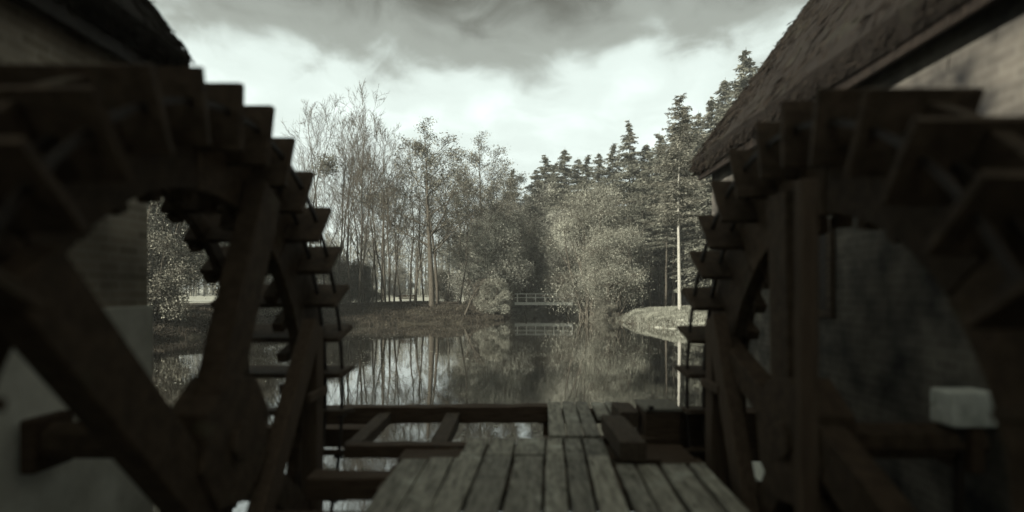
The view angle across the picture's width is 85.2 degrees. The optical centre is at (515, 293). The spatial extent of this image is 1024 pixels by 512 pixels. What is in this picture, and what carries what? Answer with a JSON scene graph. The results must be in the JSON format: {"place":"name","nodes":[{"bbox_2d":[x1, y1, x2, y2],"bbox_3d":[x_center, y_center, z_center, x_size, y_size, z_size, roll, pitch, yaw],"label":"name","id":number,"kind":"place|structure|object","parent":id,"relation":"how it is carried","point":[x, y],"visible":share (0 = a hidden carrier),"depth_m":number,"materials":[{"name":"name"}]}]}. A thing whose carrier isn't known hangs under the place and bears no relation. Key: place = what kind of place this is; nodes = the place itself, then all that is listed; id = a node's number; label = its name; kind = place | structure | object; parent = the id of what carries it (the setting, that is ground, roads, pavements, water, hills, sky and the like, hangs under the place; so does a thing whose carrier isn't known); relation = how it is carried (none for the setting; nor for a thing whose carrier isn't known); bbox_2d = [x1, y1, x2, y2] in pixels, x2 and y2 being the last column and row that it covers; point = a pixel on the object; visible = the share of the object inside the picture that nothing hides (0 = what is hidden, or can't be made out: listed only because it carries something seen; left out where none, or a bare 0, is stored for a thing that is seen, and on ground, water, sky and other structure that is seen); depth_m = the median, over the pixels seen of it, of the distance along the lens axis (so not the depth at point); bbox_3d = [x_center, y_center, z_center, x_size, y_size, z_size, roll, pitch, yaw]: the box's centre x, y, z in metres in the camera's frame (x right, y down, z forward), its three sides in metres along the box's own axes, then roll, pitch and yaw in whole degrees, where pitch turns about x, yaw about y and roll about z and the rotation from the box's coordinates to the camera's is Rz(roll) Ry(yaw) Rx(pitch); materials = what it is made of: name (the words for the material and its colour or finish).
{"place":"outdoors","nodes":[
{"label":"outdoors","id":0,"kind":"place"},
{"bbox_2d":[153,325,683,469],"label":"floating leaves","id":1,"kind":"object","parent":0,"point":[449,373],"visible":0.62,"depth_m":19.62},
{"bbox_2d":[153,289,706,341],"bbox_3d":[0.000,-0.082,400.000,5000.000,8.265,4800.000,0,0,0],"label":"ground","id":2,"kind":"structure","parent":0,"point":[530,309],"depth_m":45.04,"materials":[{"name":"grey plant"}]},
{"bbox_2d":[0,0,195,511],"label":"mill building","id":3,"kind":"structure","parent":2,"relation":"on","point":[108,255],"depth_m":4.21,"materials":[{"name":"stone"}]},
{"bbox_2d":[148,228,206,320],"bbox_3d":[-20.149,-0.948,31.166,5.413,5.530,4.992,0,0,-18],"label":"thicket","id":4,"kind":"object","parent":2,"relation":"on","point":[165,281],"visible":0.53,"depth_m":30.79,"materials":[{"name":"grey plant"}]},
{"bbox_2d":[148,197,220,301],"bbox_3d":[-23.366,-4.553,36.034,11.461,11.916,10.015,0,0,45],"label":"willow bush","id":5,"kind":"object","parent":2,"relation":"on","point":[163,220],"visible":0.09,"depth_m":36.63,"materials":[{"name":"green plant"}]},
{"bbox_2d":[213,275,282,317],"bbox_3d":[-17.491,-0.592,37.838,4.341,4.809,4.707,0,0,9],"label":"thicket","id":6,"kind":"object","parent":2,"relation":"on","point":[263,310],"visible":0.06,"depth_m":36.95,"materials":[{"name":"green plant"}]},
{"bbox_2d":[246,319,327,511],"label":"wheel trestle","id":7,"kind":"object","parent":2,"relation":"on","point":[304,390],"visible":0.95,"depth_m":4.85,"materials":[{"name":"wood"}]},
{"bbox_2d":[0,64,354,511],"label":"water wheel","id":8,"kind":"object","parent":7,"relation":"on","point":[85,149],"visible":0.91,"depth_m":3.17,"materials":[{"name":"brown wood"}]},
{"bbox_2d":[289,94,348,245],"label":"bare tree","id":9,"kind":"object","parent":2,"relation":"on","point":[299,146],"visible":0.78,"depth_m":46.95,"materials":[{"name":"grey plant"}]},
{"bbox_2d":[281,98,362,283],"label":"bare tree","id":10,"kind":"object","parent":2,"relation":"on","point":[322,171],"visible":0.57,"depth_m":49.43,"materials":[{"name":"grey plant"}]},
{"bbox_2d":[310,147,342,179],"bbox_3d":[-17.087,-11.656,49.903,3.131,3.187,3.615,0,0,0],"label":"mistletoe ball","id":11,"kind":"object","parent":10,"relation":"attached to","point":[329,164],"visible":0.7,"depth_m":49.71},
{"bbox_2d":[153,301,507,339],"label":"riverbank","id":12,"kind":"structure","parent":2,"relation":"on","point":[364,305],"depth_m":44.57,"materials":[{"name":"plant"}]},
{"bbox_2d":[316,256,353,303],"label":"thicket","id":13,"kind":"object","parent":2,"relation":"on","point":[342,274],"visible":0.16,"depth_m":53.80,"materials":[{"name":"green plant"}]},
{"bbox_2d":[309,111,381,303],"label":"bare tree","id":14,"kind":"object","parent":2,"relation":"on","point":[344,168],"visible":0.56,"depth_m":51.87,"materials":[{"name":"grey plant"}]},
{"bbox_2d":[321,259,369,303],"bbox_3d":[-17.953,-1.128,58.369,4.775,5.290,5.177,0,0,15],"label":"thicket","id":15,"kind":"object","parent":2,"relation":"on","point":[354,284],"visible":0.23,"depth_m":58.54,"materials":[{"name":"green plant"}]},
{"bbox_2d":[311,128,380,274],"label":"bare tree","id":16,"kind":"object","parent":2,"relation":"on","point":[348,196],"visible":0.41,"depth_m":57.19,"materials":[{"name":"grey plant"}]},
{"bbox_2d":[310,113,389,265],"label":"bare tree","id":17,"kind":"object","parent":2,"relation":"on","point":[349,180],"visible":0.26,"depth_m":60.00,"materials":[{"name":"grey plant"}]},
{"bbox_2d":[321,143,380,304],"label":"bare tree","id":18,"kind":"object","parent":2,"relation":"on","point":[348,220],"visible":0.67,"depth_m":50.00,"materials":[{"name":"grey plant"}]},
{"bbox_2d":[316,139,386,302],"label":"bare tree","id":19,"kind":"object","parent":2,"relation":"on","point":[349,173],"visible":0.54,"depth_m":52.48,"materials":[{"name":"grey plant"}]},
{"bbox_2d":[323,80,401,304],"bbox_3d":[-12.901,-8.140,48.833,7.596,19.254,6.768,0,0,-18],"label":"bare tree","id":20,"kind":"object","parent":2,"relation":"on","point":[362,225],"visible":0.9,"depth_m":48.36,"materials":[{"name":"grey plant"}]},
{"bbox_2d":[331,109,400,301],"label":"bare tree","id":21,"kind":"object","parent":2,"relation":"on","point":[364,255],"visible":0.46,"depth_m":57.92,"materials":[{"name":"grey plant"}]},
{"bbox_2d":[318,127,413,302],"bbox_3d":[-15.832,-7.963,58.846,8.557,19.146,8.324,0,0,8],"label":"bare tree","id":22,"kind":"object","parent":2,"relation":"on","point":[376,296],"visible":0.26,"depth_m":59.38,"materials":[{"name":"grey plant"}]},
{"bbox_2d":[350,261,387,302],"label":"thicket","id":23,"kind":"object","parent":2,"relation":"on","point":[367,274],"visible":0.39,"depth_m":61.54,"materials":[{"name":"green plant"}]},
{"bbox_2d":[334,142,404,302],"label":"bare tree","id":24,"kind":"object","parent":2,"relation":"on","point":[371,217],"visible":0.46,"depth_m":51.84,"materials":[{"name":"grey plant"}]},
{"bbox_2d":[332,116,414,303],"bbox_3d":[-12.312,-6.985,49.343,6.153,16.698,8.494,0,0,1],"label":"bare tree","id":25,"kind":"object","parent":2,"relation":"on","point":[382,242],"visible":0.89,"depth_m":48.37,"materials":[{"name":"grey plant"}]},
{"bbox_2d":[345,159,408,303],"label":"bare tree","id":26,"kind":"object","parent":2,"relation":"on","point":[377,224],"visible":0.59,"depth_m":50.01,"materials":[{"name":"grey plant"}]},
{"bbox_2d":[347,183,412,300],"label":"oak tree","id":27,"kind":"object","parent":2,"relation":"on","point":[369,244],"visible":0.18,"depth_m":75.72,"materials":[{"name":"green plant"}]},
{"bbox_2d":[338,128,437,302],"bbox_3d":[-11.256,-6.727,49.116,8.844,16.158,7.357,0,0,2],"label":"bare tree","id":28,"kind":"object","parent":2,"relation":"on","point":[387,233],"visible":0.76,"depth_m":48.75,"materials":[{"name":"grey plant"}]},
{"bbox_2d":[369,139,424,302],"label":"bare tree","id":29,"kind":"object","parent":2,"relation":"on","point":[397,256],"visible":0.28,"depth_m":57.15,"materials":[{"name":"grey plant"}]},
{"bbox_2d":[380,266,414,296],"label":"thicket","id":30,"kind":"object","parent":2,"relation":"on","point":[402,274],"visible":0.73,"depth_m":116.77,"materials":[{"name":"green plant"}]},
{"bbox_2d":[375,159,431,301],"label":"bare tree","id":31,"kind":"object","parent":2,"relation":"on","point":[403,237],"visible":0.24,"depth_m":59.38,"materials":[{"name":"grey plant"}]},
{"bbox_2d":[370,140,449,300],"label":"bare tree","id":32,"kind":"object","parent":2,"relation":"on","point":[411,260],"visible":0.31,"depth_m":62.10,"materials":[{"name":"grey plant"}]},
{"bbox_2d":[384,193,448,300],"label":"oak tree","id":33,"kind":"object","parent":2,"relation":"on","point":[417,262],"visible":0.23,"depth_m":74.02,"materials":[{"name":"green plant"}]},
{"bbox_2d":[388,142,445,300],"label":"bare tree","id":34,"kind":"object","parent":2,"relation":"on","point":[419,210],"visible":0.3,"depth_m":58.48,"materials":[{"name":"grey plant"}]},
{"bbox_2d":[371,139,473,303],"bbox_3d":[-8.191,-6.024,50.020,9.162,14.888,9.498,0,0,-25],"label":"oak tree","id":35,"kind":"object","parent":2,"relation":"on","point":[432,240],"visible":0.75,"depth_m":49.82,"materials":[{"name":"grey plant"}]},
{"bbox_2d":[350,116,495,305],"bbox_3d":[-7.699,-6.868,49.680,11.686,16.753,10.076,0,0,23],"label":"oak tree","id":36,"kind":"object","parent":2,"relation":"on","point":[430,267],"visible":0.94,"depth_m":48.40,"materials":[{"name":"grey plant"}]},
{"bbox_2d":[178,224,675,295],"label":"woods","id":37,"kind":"object","parent":2,"relation":"on","point":[392,266],"visible":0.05,"depth_m":138.99,"materials":[{"name":"grey plant"}]},
{"bbox_2d":[173,311,685,338],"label":"reeds","id":38,"kind":"object","parent":2,"relation":"on","point":[201,330],"visible":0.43,"depth_m":43.10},
{"bbox_2d":[401,176,460,302],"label":"bare tree","id":39,"kind":"object","parent":2,"relation":"on","point":[423,234],"visible":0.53,"depth_m":51.68,"materials":[{"name":"grey plant"}]},
{"bbox_2d":[400,154,480,300],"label":"bare tree","id":40,"kind":"object","parent":2,"relation":"on","point":[436,206],"visible":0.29,"depth_m":60.61,"materials":[{"name":"grey plant"}]},
{"bbox_2d":[428,269,461,301],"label":"thicket","id":41,"kind":"object","parent":2,"relation":"on","point":[443,294],"visible":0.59,"depth_m":65.39,"materials":[{"name":"green plant"}]},
{"bbox_2d":[416,151,493,301],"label":"oak tree","id":42,"kind":"object","parent":2,"relation":"on","point":[450,194],"visible":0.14,"depth_m":70.50,"materials":[{"name":"green plant"}]},
{"bbox_2d":[439,170,492,300],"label":"bare tree","id":43,"kind":"object","parent":2,"relation":"on","point":[472,213],"visible":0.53,"depth_m":55.90,"materials":[{"name":"grey plant"}]},
{"bbox_2d":[436,168,497,304],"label":"bare tree","id":44,"kind":"object","parent":2,"relation":"on","point":[443,220],"visible":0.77,"depth_m":52.36,"materials":[{"name":"grey plant"}]},
{"bbox_2d":[431,175,504,301],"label":"oak tree","id":45,"kind":"object","parent":2,"relation":"on","point":[466,216],"visible":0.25,"depth_m":63.13,"materials":[{"name":"green plant"}]},
{"bbox_2d":[432,174,509,269],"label":"oak tree","id":46,"kind":"object","parent":2,"relation":"on","point":[482,194],"visible":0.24,"depth_m":60.72,"materials":[{"name":"green plant"}]},
{"bbox_2d":[438,228,507,304],"bbox_3d":[-4.257,-2.597,56.402,7.094,8.440,8.118,0,0,21],"label":"willow bush","id":47,"kind":"object","parent":2,"relation":"on","point":[457,266],"visible":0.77,"depth_m":55.11,"materials":[{"name":"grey plant"}]},
{"bbox_2d":[421,127,535,232],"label":"oak tree","id":48,"kind":"object","parent":2,"relation":"on","point":[477,159],"visible":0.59,"depth_m":66.85,"materials":[{"name":"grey plant"}]},
{"bbox_2d":[443,211,535,308],"bbox_3d":[-3.076,-3.362,58.828,10.697,11.121,9.347,0,0,31],"label":"willow bush","id":49,"kind":"object","parent":2,"relation":"on","point":[512,271],"visible":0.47,"depth_m":57.23,"materials":[{"name":"green plant"}]},
{"bbox_2d":[472,277,512,313],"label":"thicket","id":50,"kind":"object","parent":2,"relation":"on","point":[490,287],"visible":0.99,"depth_m":51.75,"materials":[{"name":"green plant"}]},
{"bbox_2d":[466,198,536,293],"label":"willow bush","id":51,"kind":"object","parent":2,"relation":"on","point":[511,220],"visible":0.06,"depth_m":69.45,"materials":[{"name":"green plant"}]},
{"bbox_2d":[466,177,540,255],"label":"oak tree","id":52,"kind":"object","parent":2,"relation":"on","point":[492,189],"visible":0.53,"depth_m":62.03,"materials":[{"name":"green plant"}]},
{"bbox_2d":[470,167,546,229],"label":"oak tree","id":53,"kind":"object","parent":2,"relation":"on","point":[519,179],"visible":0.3,"depth_m":71.40,"materials":[{"name":"green plant"}]},
{"bbox_2d":[501,283,527,313],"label":"thicket","id":54,"kind":"object","parent":2,"relation":"on","point":[515,299],"visible":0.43,"depth_m":67.37,"materials":[{"name":"green plant"}]},
{"bbox_2d":[492,208,547,305],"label":"willow bush","id":55,"kind":"object","parent":2,"relation":"on","point":[520,218],"visible":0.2,"depth_m":68.17,"materials":[{"name":"green plant"}]},
{"bbox_2d":[505,228,557,307],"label":"willow bush","id":56,"kind":"object","parent":2,"relation":"on","point":[530,240],"visible":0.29,"depth_m":69.08,"materials":[{"name":"green plant"}]},
{"bbox_2d":[521,170,552,277],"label":"fir tree","id":57,"kind":"object","parent":2,"relation":"on","point":[537,178],"visible":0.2,"depth_m":73.38,"materials":[{"name":"green plant"}]},
{"bbox_2d":[515,155,564,280],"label":"fir tree","id":58,"kind":"object","parent":2,"relation":"on","point":[546,168],"visible":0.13,"depth_m":75.71,"materials":[{"name":"green plant"}]},
{"bbox_2d":[515,293,572,313],"bbox_3d":[3.317,1.641,64.878,6.700,3.218,1.330,0,0,3],"label":"footbridge","id":59,"kind":"object","parent":2,"relation":"on","point":[526,303],"visible":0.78,"depth_m":64.32,"materials":[{"name":"grey wood"}]},
{"bbox_2d":[516,182,576,300],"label":"willow bush","id":60,"kind":"object","parent":2,"relation":"on","point":[544,193],"visible":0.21,"depth_m":72.62,"materials":[{"name":"green plant"}]},
{"bbox_2d":[528,149,581,282],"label":"fir tree","id":61,"kind":"object","parent":2,"relation":"on","point":[563,168],"visible":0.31,"depth_m":71.49,"materials":[{"name":"green plant"}]},
{"bbox_2d":[363,401,748,511],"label":"wooden walkway","id":62,"kind":"structure","parent":2,"relation":"on","point":[469,473],"depth_m":4.54,"materials":[{"name":"grey wood"}]},
{"bbox_2d":[306,469,392,499],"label":"timber beam","id":63,"kind":"structure","parent":62,"relation":"attached to","point":[325,484],"depth_m":4.62,"materials":[{"name":"wood"}]},
{"bbox_2d":[344,441,466,457],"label":"timber beam","id":64,"kind":"structure","parent":62,"relation":"attached to","point":[390,449],"depth_m":5.58,"materials":[{"name":"wood"}]},
{"bbox_2d":[326,403,547,423],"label":"timber beam","id":65,"kind":"structure","parent":62,"relation":"attached to","point":[480,413],"depth_m":7.30,"materials":[{"name":"wood"}]},
{"bbox_2d":[343,412,390,446],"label":"timber beam","id":66,"kind":"structure","parent":65,"relation":"attached to","point":[372,430],"depth_m":6.50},
{"bbox_2d":[267,424,365,446],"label":"timber beam","id":67,"kind":"structure","parent":66,"relation":"attached to","point":[350,431],"depth_m":6.50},
{"bbox_2d":[431,412,459,441],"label":"timber beam","id":68,"kind":"structure","parent":62,"relation":"attached to","point":[446,430],"depth_m":6.49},
{"bbox_2d":[392,438,696,511],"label":"fallen leaves","id":69,"kind":"object","parent":62,"relation":"on","point":[506,504],"visible":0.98,"depth_m":4.26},
{"bbox_2d":[601,415,646,460],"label":"timber beam","id":70,"kind":"structure","parent":62,"relation":"on","point":[625,439],"depth_m":5.17,"materials":[{"name":"wood"}]},
{"bbox_2d":[611,402,638,426],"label":"timber beam","id":71,"kind":"structure","parent":62,"relation":"on","point":[628,412],"depth_m":6.26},
{"bbox_2d":[634,399,681,444],"bbox_3d":[1.595,1.605,6.258,0.414,0.791,0.587,0,0,0],"label":"sluice box","id":72,"kind":"object","parent":62,"relation":"on","point":[659,417],"visible":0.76,"depth_m":6.02,"materials":[{"name":"brown wood"}]},
{"bbox_2d":[680,407,759,461],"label":"timber beam","id":73,"kind":"structure","parent":72,"relation":"attached to","point":[696,431],"depth_m":6.34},
{"bbox_2d":[659,457,705,465],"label":"timber beam","id":74,"kind":"structure","parent":62,"relation":"attached to","point":[666,460],"depth_m":5.17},
{"bbox_2d":[532,209,581,306],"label":"willow bush","id":75,"kind":"object","parent":2,"relation":"on","point":[547,227],"visible":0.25,"depth_m":69.77,"materials":[{"name":"green plant"}]},
{"bbox_2d":[540,206,587,310],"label":"willow bush","id":76,"kind":"object","parent":2,"relation":"on","point":[561,257],"visible":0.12,"depth_m":68.58,"materials":[{"name":"green plant"}]},
{"bbox_2d":[548,155,600,268],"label":"fir tree","id":77,"kind":"object","parent":2,"relation":"on","point":[585,169],"visible":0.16,"depth_m":71.63,"materials":[{"name":"green plant"}]},
{"bbox_2d":[567,159,589,202],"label":"fir tree","id":78,"kind":"object","parent":2,"relation":"on","point":[577,175],"visible":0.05,"depth_m":77.81,"materials":[{"name":"green plant"}]},
{"bbox_2d":[564,151,618,278],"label":"fir tree","id":79,"kind":"object","parent":2,"relation":"on","point":[599,172],"visible":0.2,"depth_m":69.74,"materials":[{"name":"green plant"}]},
{"bbox_2d":[535,179,662,317],"bbox_3d":[8.485,-4.197,57.421,12.918,15.295,10.535,0,0,0],"label":"willow bush","id":80,"kind":"object","parent":2,"relation":"on","point":[595,214],"visible":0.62,"depth_m":56.16,"materials":[{"name":"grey plant"}]},
{"bbox_2d":[583,296,615,319],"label":"thicket","id":81,"kind":"object","parent":2,"relation":"on","point":[597,309],"visible":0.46,"depth_m":51.97,"materials":[{"name":"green plant"}]},
{"bbox_2d":[597,304,617,320],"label":"shrub","id":82,"kind":"object","parent":2,"relation":"on","point":[605,309],"visible":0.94,"depth_m":50.29,"materials":[{"name":"green plant"}]},
{"bbox_2d":[573,221,654,316],"bbox_3d":[9.432,-2.310,53.485,7.928,9.433,9.073,0,0,33],"label":"willow bush","id":83,"kind":"object","parent":2,"relation":"on","point":[619,295],"visible":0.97,"depth_m":52.28,"materials":[{"name":"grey plant"}]},
{"bbox_2d":[581,143,664,293],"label":"fir tree","id":84,"kind":"object","parent":2,"relation":"on","point":[611,158],"visible":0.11,"depth_m":71.61,"materials":[{"name":"green plant"}]},
{"bbox_2d":[582,119,682,304],"bbox_3d":[13.014,-9.113,63.729,12.079,21.701,10.569,0,0,10],"label":"fir tree","id":85,"kind":"object","parent":2,"relation":"on","point":[630,161],"visible":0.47,"depth_m":63.61,"materials":[{"name":"green plant"}]},
{"bbox_2d":[624,170,658,305],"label":"pine tree","id":86,"kind":"object","parent":2,"relation":"on","point":[642,210],"visible":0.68,"depth_m":57.86,"materials":[{"name":"green plant"}]},
{"bbox_2d":[631,264,664,303],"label":"thicket","id":87,"kind":"object","parent":2,"relation":"on","point":[655,296],"visible":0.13,"depth_m":71.00,"materials":[{"name":"green plant"}]},
{"bbox_2d":[625,152,672,305],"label":"pine tree","id":88,"kind":"object","parent":2,"relation":"on","point":[649,157],"visible":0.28,"depth_m":59.91,"materials":[{"name":"green plant"}]},
{"bbox_2d":[602,144,698,303],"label":"fir tree","id":89,"kind":"object","parent":2,"relation":"on","point":[644,159],"visible":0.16,"depth_m":65.46,"materials":[{"name":"green plant"}]},
{"bbox_2d":[634,134,676,304],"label":"pine tree","id":90,"kind":"object","parent":2,"relation":"on","point":[659,137],"visible":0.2,"depth_m":63.80,"materials":[{"name":"green plant"}]},
{"bbox_2d":[616,305,706,328],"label":"bank grass","id":91,"kind":"structure","parent":2,"relation":"on","point":[668,312],"depth_m":42.08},
{"bbox_2d":[644,161,684,306],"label":"pine tree","id":92,"kind":"object","parent":2,"relation":"on","point":[667,237],"visible":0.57,"depth_m":55.88,"materials":[{"name":"green plant"}]},
{"bbox_2d":[633,112,702,303],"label":"fir tree","id":93,"kind":"object","parent":2,"relation":"on","point":[669,284],"visible":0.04,"depth_m":69.12,"materials":[{"name":"green plant"}]},
{"bbox_2d":[648,123,694,304],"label":"pine tree","id":94,"kind":"object","parent":2,"relation":"on","point":[673,269],"visible":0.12,"depth_m":59.90,"materials":[{"name":"green plant"}]},
{"bbox_2d":[635,93,711,309],"bbox_3d":[12.648,-6.672,41.838,6.425,16.529,5.859,0,0,-29],"label":"fir tree","id":95,"kind":"object","parent":2,"relation":"on","point":[683,135],"visible":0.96,"depth_m":41.84,"materials":[{"name":"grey plant"}]},
{"bbox_2d":[651,112,710,281],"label":"fir tree","id":96,"kind":"object","parent":2,"relation":"on","point":[689,238],"visible":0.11,"depth_m":61.50,"materials":[{"name":"green plant"}]},
{"bbox_2d":[652,96,722,292],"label":"fir tree","id":97,"kind":"object","parent":2,"relation":"on","point":[710,126],"visible":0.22,"depth_m":57.65,"materials":[{"name":"green plant"}]},
{"bbox_2d":[675,80,735,240],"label":"fir tree","id":98,"kind":"object","parent":2,"relation":"on","point":[723,98],"visible":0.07,"depth_m":65.62,"materials":[{"name":"green plant"}]},
{"bbox_2d":[680,50,758,228],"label":"fir tree","id":99,"kind":"object","parent":2,"relation":"on","point":[743,78],"visible":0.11,"depth_m":59.74,"materials":[{"name":"green plant"}]},
{"bbox_2d":[700,313,758,511],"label":"wheel trestle","id":100,"kind":"object","parent":2,"relation":"on","point":[726,435],"visible":0.93,"depth_m":4.99,"materials":[{"name":"wood"}]},
{"bbox_2d":[675,88,1023,511],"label":"water wheel","id":101,"kind":"object","parent":100,"relation":"on","point":[931,180],"visible":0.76,"depth_m":3.25,"materials":[{"name":"brown wood"}]},
{"bbox_2d":[794,179,818,511],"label":"timber post","id":102,"kind":"object","parent":2,"relation":"on","point":[806,345],"visible":1,"depth_m":3.21,"materials":[{"name":"wood"}]},
{"bbox_2d":[688,0,1023,511],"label":"mill building","id":103,"kind":"structure","parent":2,"relation":"on","point":[894,345],"depth_m":4.63,"materials":[{"name":"wood"}]},
{"bbox_2d":[819,219,834,317],"bbox_3d":[3.194,-0.250,6.050,0.048,1.000,0.900,0,0,0],"label":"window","id":104,"kind":"structure","parent":103,"relation":"in","point":[827,241],"depth_m":5.65,"materials":[{"name":"glass"}]},
{"bbox_2d":[153,313,758,511],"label":"water","id":105,"kind":"structure","parent":0,"point":[540,372],"depth_m":18.34,"materials":[{"name":"black liquid"}]},
{"bbox_2d":[151,0,808,288],"label":"sky","id":106,"kind":"structure","parent":0,"point":[541,77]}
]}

